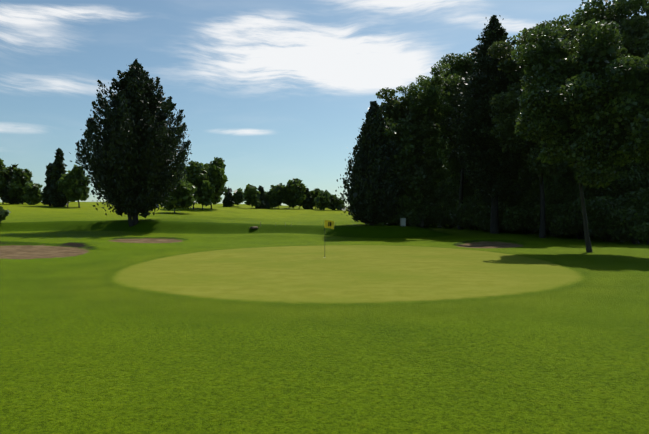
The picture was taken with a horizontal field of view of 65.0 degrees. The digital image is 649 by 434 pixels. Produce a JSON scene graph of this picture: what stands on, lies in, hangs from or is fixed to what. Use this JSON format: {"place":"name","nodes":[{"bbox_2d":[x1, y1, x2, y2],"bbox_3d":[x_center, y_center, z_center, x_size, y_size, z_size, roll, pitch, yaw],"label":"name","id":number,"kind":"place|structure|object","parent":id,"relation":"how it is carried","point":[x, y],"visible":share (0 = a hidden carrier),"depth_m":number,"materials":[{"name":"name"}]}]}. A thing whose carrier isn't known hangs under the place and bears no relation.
{"place":"outdoors","nodes":[
{"label":"outdoors","id":0,"kind":"place"},
{"bbox_2d":[0,0,645,206],"label":"sky","id":1,"kind":"structure","parent":0,"point":[279,91],"materials":[{"name":"blue"}]},
{"bbox_2d":[0,202,648,433],"bbox_3d":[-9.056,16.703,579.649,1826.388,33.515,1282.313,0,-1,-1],"label":"terrain","id":2,"kind":"structure","parent":0,"point":[218,318],"depth_m":8.91,"materials":[{"name":"green plant"}]},
{"bbox_2d":[0,158,10,203],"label":"tree","id":3,"kind":"object","parent":2,"relation":"on","point":[4,173],"visible":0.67,"depth_m":135.86,"materials":[{"name":"green plant"}]},
{"bbox_2d":[0,206,10,221],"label":"shrub","id":4,"kind":"object","parent":2,"relation":"on","point":[4,214],"visible":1,"depth_m":52.23,"materials":[{"name":"green plant"}]},
{"bbox_2d":[0,164,24,203],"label":"tree","id":5,"kind":"object","parent":2,"relation":"on","point":[7,199],"visible":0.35,"depth_m":135.20,"materials":[{"name":"green plant"}]},
{"bbox_2d":[6,167,32,203],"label":"tree","id":6,"kind":"object","parent":2,"relation":"on","point":[17,182],"visible":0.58,"depth_m":133.50,"materials":[{"name":"green plant"}]},
{"bbox_2d":[22,182,42,204],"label":"tree","id":7,"kind":"object","parent":2,"relation":"on","point":[32,194],"visible":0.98,"depth_m":127.83,"materials":[{"name":"green plant"}]},
{"bbox_2d":[40,163,53,205],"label":"tree","id":8,"kind":"object","parent":2,"relation":"on","point":[47,181],"visible":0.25,"depth_m":122.59,"materials":[{"name":"green plant"}]},
{"bbox_2d":[45,148,67,206],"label":"tree","id":9,"kind":"object","parent":2,"relation":"on","point":[55,199],"visible":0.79,"depth_m":121.22,"materials":[{"name":"green plant"}]},
{"bbox_2d":[56,170,79,206],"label":"tree","id":10,"kind":"object","parent":2,"relation":"on","point":[62,184],"visible":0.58,"depth_m":119.95,"materials":[{"name":"green plant"}]},
{"bbox_2d":[65,165,90,206],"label":"tree","id":11,"kind":"object","parent":2,"relation":"on","point":[78,185],"visible":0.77,"depth_m":120.53,"materials":[{"name":"green plant"}]},
{"bbox_2d":[69,58,195,226],"bbox_3d":[-20.327,-8.114,55.548,12.501,18.304,12.113,0,-1,-1],"label":"cypress tree","id":12,"kind":"object","parent":2,"relation":"on","point":[133,155],"visible":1,"depth_m":53.34,"materials":[{"name":"green plant"}]},
{"bbox_2d":[161,171,196,212],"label":"tree","id":13,"kind":"object","parent":2,"relation":"on","point":[185,199],"visible":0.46,"depth_m":94.93,"materials":[{"name":"green plant"}]},
{"bbox_2d":[185,160,209,208],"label":"tree","id":14,"kind":"object","parent":2,"relation":"on","point":[198,168],"visible":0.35,"depth_m":124.57,"materials":[{"name":"green plant"}]},
{"bbox_2d":[193,173,216,209],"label":"tree","id":15,"kind":"object","parent":2,"relation":"on","point":[205,185],"visible":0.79,"depth_m":124.96,"materials":[{"name":"green plant"}]},
{"bbox_2d":[204,157,227,208],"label":"tree","id":16,"kind":"object","parent":2,"relation":"on","point":[216,167],"visible":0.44,"depth_m":128.32,"materials":[{"name":"green plant"}]},
{"bbox_2d":[222,186,233,206],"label":"tree","id":17,"kind":"object","parent":2,"relation":"on","point":[227,200],"visible":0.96,"depth_m":160.42,"materials":[{"name":"green plant"}]},
{"bbox_2d":[232,188,243,204],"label":"tree","id":18,"kind":"object","parent":2,"relation":"on","point":[237,198],"visible":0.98,"depth_m":161.22,"materials":[{"name":"green plant"}]},
{"bbox_2d":[242,184,260,206],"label":"tree","id":19,"kind":"object","parent":2,"relation":"on","point":[251,196],"visible":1,"depth_m":153.50,"materials":[{"name":"green plant"}]},
{"bbox_2d":[255,185,270,208],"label":"tree","id":20,"kind":"object","parent":2,"relation":"on","point":[264,203],"visible":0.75,"depth_m":157.55,"materials":[{"name":"green plant"}]},
{"bbox_2d":[264,188,277,207],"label":"tree","id":21,"kind":"object","parent":2,"relation":"on","point":[270,197],"visible":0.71,"depth_m":159.11,"materials":[{"name":"green plant"}]},
{"bbox_2d":[271,199,280,208],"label":"tree","id":22,"kind":"object","parent":2,"relation":"on","point":[276,205],"visible":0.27,"depth_m":159.95,"materials":[{"name":"green plant"}]},
{"bbox_2d":[269,183,285,208],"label":"tree","id":23,"kind":"object","parent":2,"relation":"on","point":[278,191],"visible":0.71,"depth_m":160.16,"materials":[{"name":"green plant"}]},
{"bbox_2d":[281,180,294,204],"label":"tree","id":24,"kind":"object","parent":2,"relation":"on","point":[285,194],"visible":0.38,"depth_m":160.02,"materials":[{"name":"green plant"}]},
{"bbox_2d":[287,187,299,207],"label":"tree","id":25,"kind":"object","parent":2,"relation":"on","point":[291,204],"visible":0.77,"depth_m":159.23,"materials":[{"name":"green plant"}]},
{"bbox_2d":[290,178,307,208],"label":"tree","id":26,"kind":"object","parent":2,"relation":"on","point":[297,185],"visible":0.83,"depth_m":158.68,"materials":[{"name":"green plant"}]},
{"bbox_2d":[301,188,314,209],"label":"tree","id":27,"kind":"object","parent":2,"relation":"on","point":[307,203],"visible":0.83,"depth_m":160.37,"materials":[{"name":"green plant"}]},
{"bbox_2d":[310,188,321,208],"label":"tree","id":28,"kind":"object","parent":2,"relation":"on","point":[314,192],"visible":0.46,"depth_m":160.78,"materials":[{"name":"green plant"}]},
{"bbox_2d":[314,195,326,209],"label":"tree","id":29,"kind":"object","parent":2,"relation":"on","point":[320,201],"visible":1,"depth_m":141.43,"materials":[{"name":"green plant"}]},
{"bbox_2d":[318,190,330,209],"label":"tree","id":30,"kind":"object","parent":2,"relation":"on","point":[328,195],"visible":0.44,"depth_m":142.45,"materials":[{"name":"green plant"}]},
{"bbox_2d":[326,194,338,209],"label":"tree","id":31,"kind":"object","parent":2,"relation":"on","point":[333,204],"visible":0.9,"depth_m":143.84,"materials":[{"name":"green plant"}]},
{"bbox_2d":[336,198,346,210],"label":"tree","id":32,"kind":"object","parent":2,"relation":"on","point":[338,207],"visible":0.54,"depth_m":144.06,"materials":[{"name":"green plant"}]},
{"bbox_2d":[335,101,412,224],"bbox_3d":[5.385,-5.479,53.207,8.339,13.264,7.480,0,-1,-1],"label":"belt tree","id":33,"kind":"object","parent":2,"relation":"on","point":[371,194],"visible":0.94,"depth_m":51.95,"materials":[{"name":"green plant"}]},
{"bbox_2d":[371,117,422,224],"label":"tree","id":34,"kind":"object","parent":2,"relation":"on","point":[405,140],"visible":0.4,"depth_m":53.39,"materials":[{"name":"green plant"}]},
{"bbox_2d":[376,87,439,225],"bbox_3d":[9.246,-6.564,56.841,7.696,15.541,7.411,0,-1,-1],"label":"tree","id":35,"kind":"object","parent":2,"relation":"on","point":[398,109],"visible":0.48,"depth_m":55.77,"materials":[{"name":"green plant"}]},
{"bbox_2d":[395,61,460,227],"bbox_3d":[11.375,-7.692,57.811,7.693,18.288,8.394,0,-1,-1],"label":"birch tree","id":36,"kind":"object","parent":2,"relation":"on","point":[432,89],"visible":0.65,"depth_m":56.00,"materials":[{"name":"green plant"}]},
{"bbox_2d":[416,75,450,183],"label":"tree","id":37,"kind":"object","parent":2,"relation":"on","point":[440,157],"visible":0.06,"depth_m":78.98,"materials":[{"name":"green plant"}]},
{"bbox_2d":[438,52,479,229],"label":"broad tree","id":38,"kind":"object","parent":2,"relation":"on","point":[458,65],"visible":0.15,"depth_m":65.25,"materials":[{"name":"green plant"}]},
{"bbox_2d":[448,202,484,229],"bbox_3d":[18.530,-0.026,63.398,5.276,3.653,4.956,1,-1,-45],"label":"shrub","id":39,"kind":"object","parent":2,"relation":"on","point":[464,214],"visible":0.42,"depth_m":62.30,"materials":[{"name":"green plant"}]},
{"bbox_2d":[442,15,522,233],"bbox_3d":[18.589,-10.023,55.682,10.884,24.212,11.197,0,-1,-1],"label":"spruce tree","id":40,"kind":"object","parent":2,"relation":"on","point":[490,165],"visible":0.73,"depth_m":54.62,"materials":[{"name":"green plant"}]},
{"bbox_2d":[500,204,551,233],"bbox_3d":[21.669,0.296,54.502,5.637,3.376,5.774,0,-1,-1],"label":"shrub belt","id":41,"kind":"object","parent":2,"relation":"on","point":[514,218],"visible":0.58,"depth_m":53.70,"materials":[{"name":"green plant"}]},
{"bbox_2d":[486,20,581,237],"bbox_3d":[21.116,-8.065,50.088,10.489,20.788,9.596,0,-1,-1],"label":"broad tree","id":42,"kind":"object","parent":2,"relation":"on","point":[504,108],"visible":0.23,"depth_m":48.98,"materials":[{"name":"green plant"}]},
{"bbox_2d":[511,28,576,190],"bbox_3d":[28.237,-9.928,60.338,12.827,23.576,14.525,-1,-1,31],"label":"tree","id":43,"kind":"object","parent":2,"relation":"on","point":[559,175],"depth_m":57.20,"materials":[{"name":"green plant"}]},
{"bbox_2d":[530,202,571,236],"bbox_3d":[23.165,0.316,50.913,5.640,3.612,5.424,0,-1,-1],"label":"shrub","id":44,"kind":"object","parent":2,"relation":"on","point":[535,214],"visible":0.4,"depth_m":49.95,"materials":[{"name":"green plant"}]},
{"bbox_2d":[524,173,580,232],"bbox_3d":[26.848,-1.500,56.340,8.141,6.818,9.826,0,-1,-1],"label":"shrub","id":45,"kind":"object","parent":2,"relation":"on","point":[559,190],"visible":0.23,"depth_m":53.16,"materials":[{"name":"green plant"}]},
{"bbox_2d":[548,198,589,238],"bbox_3d":[24.473,0.240,47.948,5.835,4.019,5.547,0,-1,-1],"label":"shrub","id":46,"kind":"object","parent":2,"relation":"on","point":[566,221],"visible":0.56,"depth_m":47.74,"materials":[{"name":"green plant"}]},
{"bbox_2d":[511,18,629,252],"bbox_3d":[15.560,-4.767,30.633,8.089,14.377,7.993,0,-1,-1],"label":"oak tree","id":47,"kind":"object","parent":2,"relation":"on","point":[560,98],"visible":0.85,"depth_m":29.25,"materials":[{"name":"green plant"}]},
{"bbox_2d":[544,169,611,195],"bbox_3d":[29.987,-2.281,55.663,10.480,8.341,9.941,1,-1,-42],"label":"shrub","id":48,"kind":"object","parent":2,"relation":"on","point":[575,183],"depth_m":54.61,"materials":[{"name":"green plant"}]},
{"bbox_2d":[549,0,648,173],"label":"tree","id":49,"kind":"object","parent":2,"relation":"on","point":[615,10],"visible":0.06,"depth_m":53.10,"materials":[{"name":"green plant"}]},
{"bbox_2d":[577,196,626,241],"bbox_3d":[25.172,0.198,44.889,5.933,4.312,4.878,0,-1,-18],"label":"shrub","id":50,"kind":"object","parent":2,"relation":"on","point":[597,225],"visible":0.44,"depth_m":43.92,"materials":[{"name":"green plant"}]},
{"bbox_2d":[562,15,648,64],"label":"tree","id":51,"kind":"object","parent":2,"relation":"on","point":[635,42],"visible":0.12,"depth_m":49.19,"materials":[{"name":"green plant"}]},
{"bbox_2d":[568,167,648,204],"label":"shrub","id":52,"kind":"object","parent":2,"relation":"on","point":[636,180],"visible":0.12,"depth_m":46.03,"materials":[{"name":"green plant"}]},
{"bbox_2d":[594,51,648,166],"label":"belt tree","id":53,"kind":"object","parent":2,"relation":"on","point":[627,90],"visible":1,"depth_m":26.43,"materials":[{"name":"green plant"}]},
{"bbox_2d":[594,202,648,244],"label":"shrub","id":54,"kind":"object","parent":2,"relation":"on","point":[624,223],"visible":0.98,"depth_m":40.80,"materials":[{"name":"green plant"}]},
{"bbox_2d":[600,179,648,241],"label":"shrub","id":55,"kind":"object","parent":2,"relation":"on","point":[640,197],"visible":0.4,"depth_m":43.23,"materials":[{"name":"green plant"}]},
{"bbox_2d":[325,220,334,228],"bbox_3d":[0.239,1.169,26.535,0.578,2.091,0.144,0,-1,2],"label":"flag","id":56,"kind":"object","parent":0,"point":[329,223],"visible":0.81,"depth_m":26.55,"materials":[{"name":"yellow fabric"}]},
{"bbox_2d":[400,218,405,226],"bbox_3d":[8.001,0.545,52.019,0.540,0.860,0.340,0,-1,-18],"label":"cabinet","id":57,"kind":"object","parent":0,"point":[402,222],"visible":0.96,"depth_m":51.88,"materials":[{"name":"grey"}]}
]}

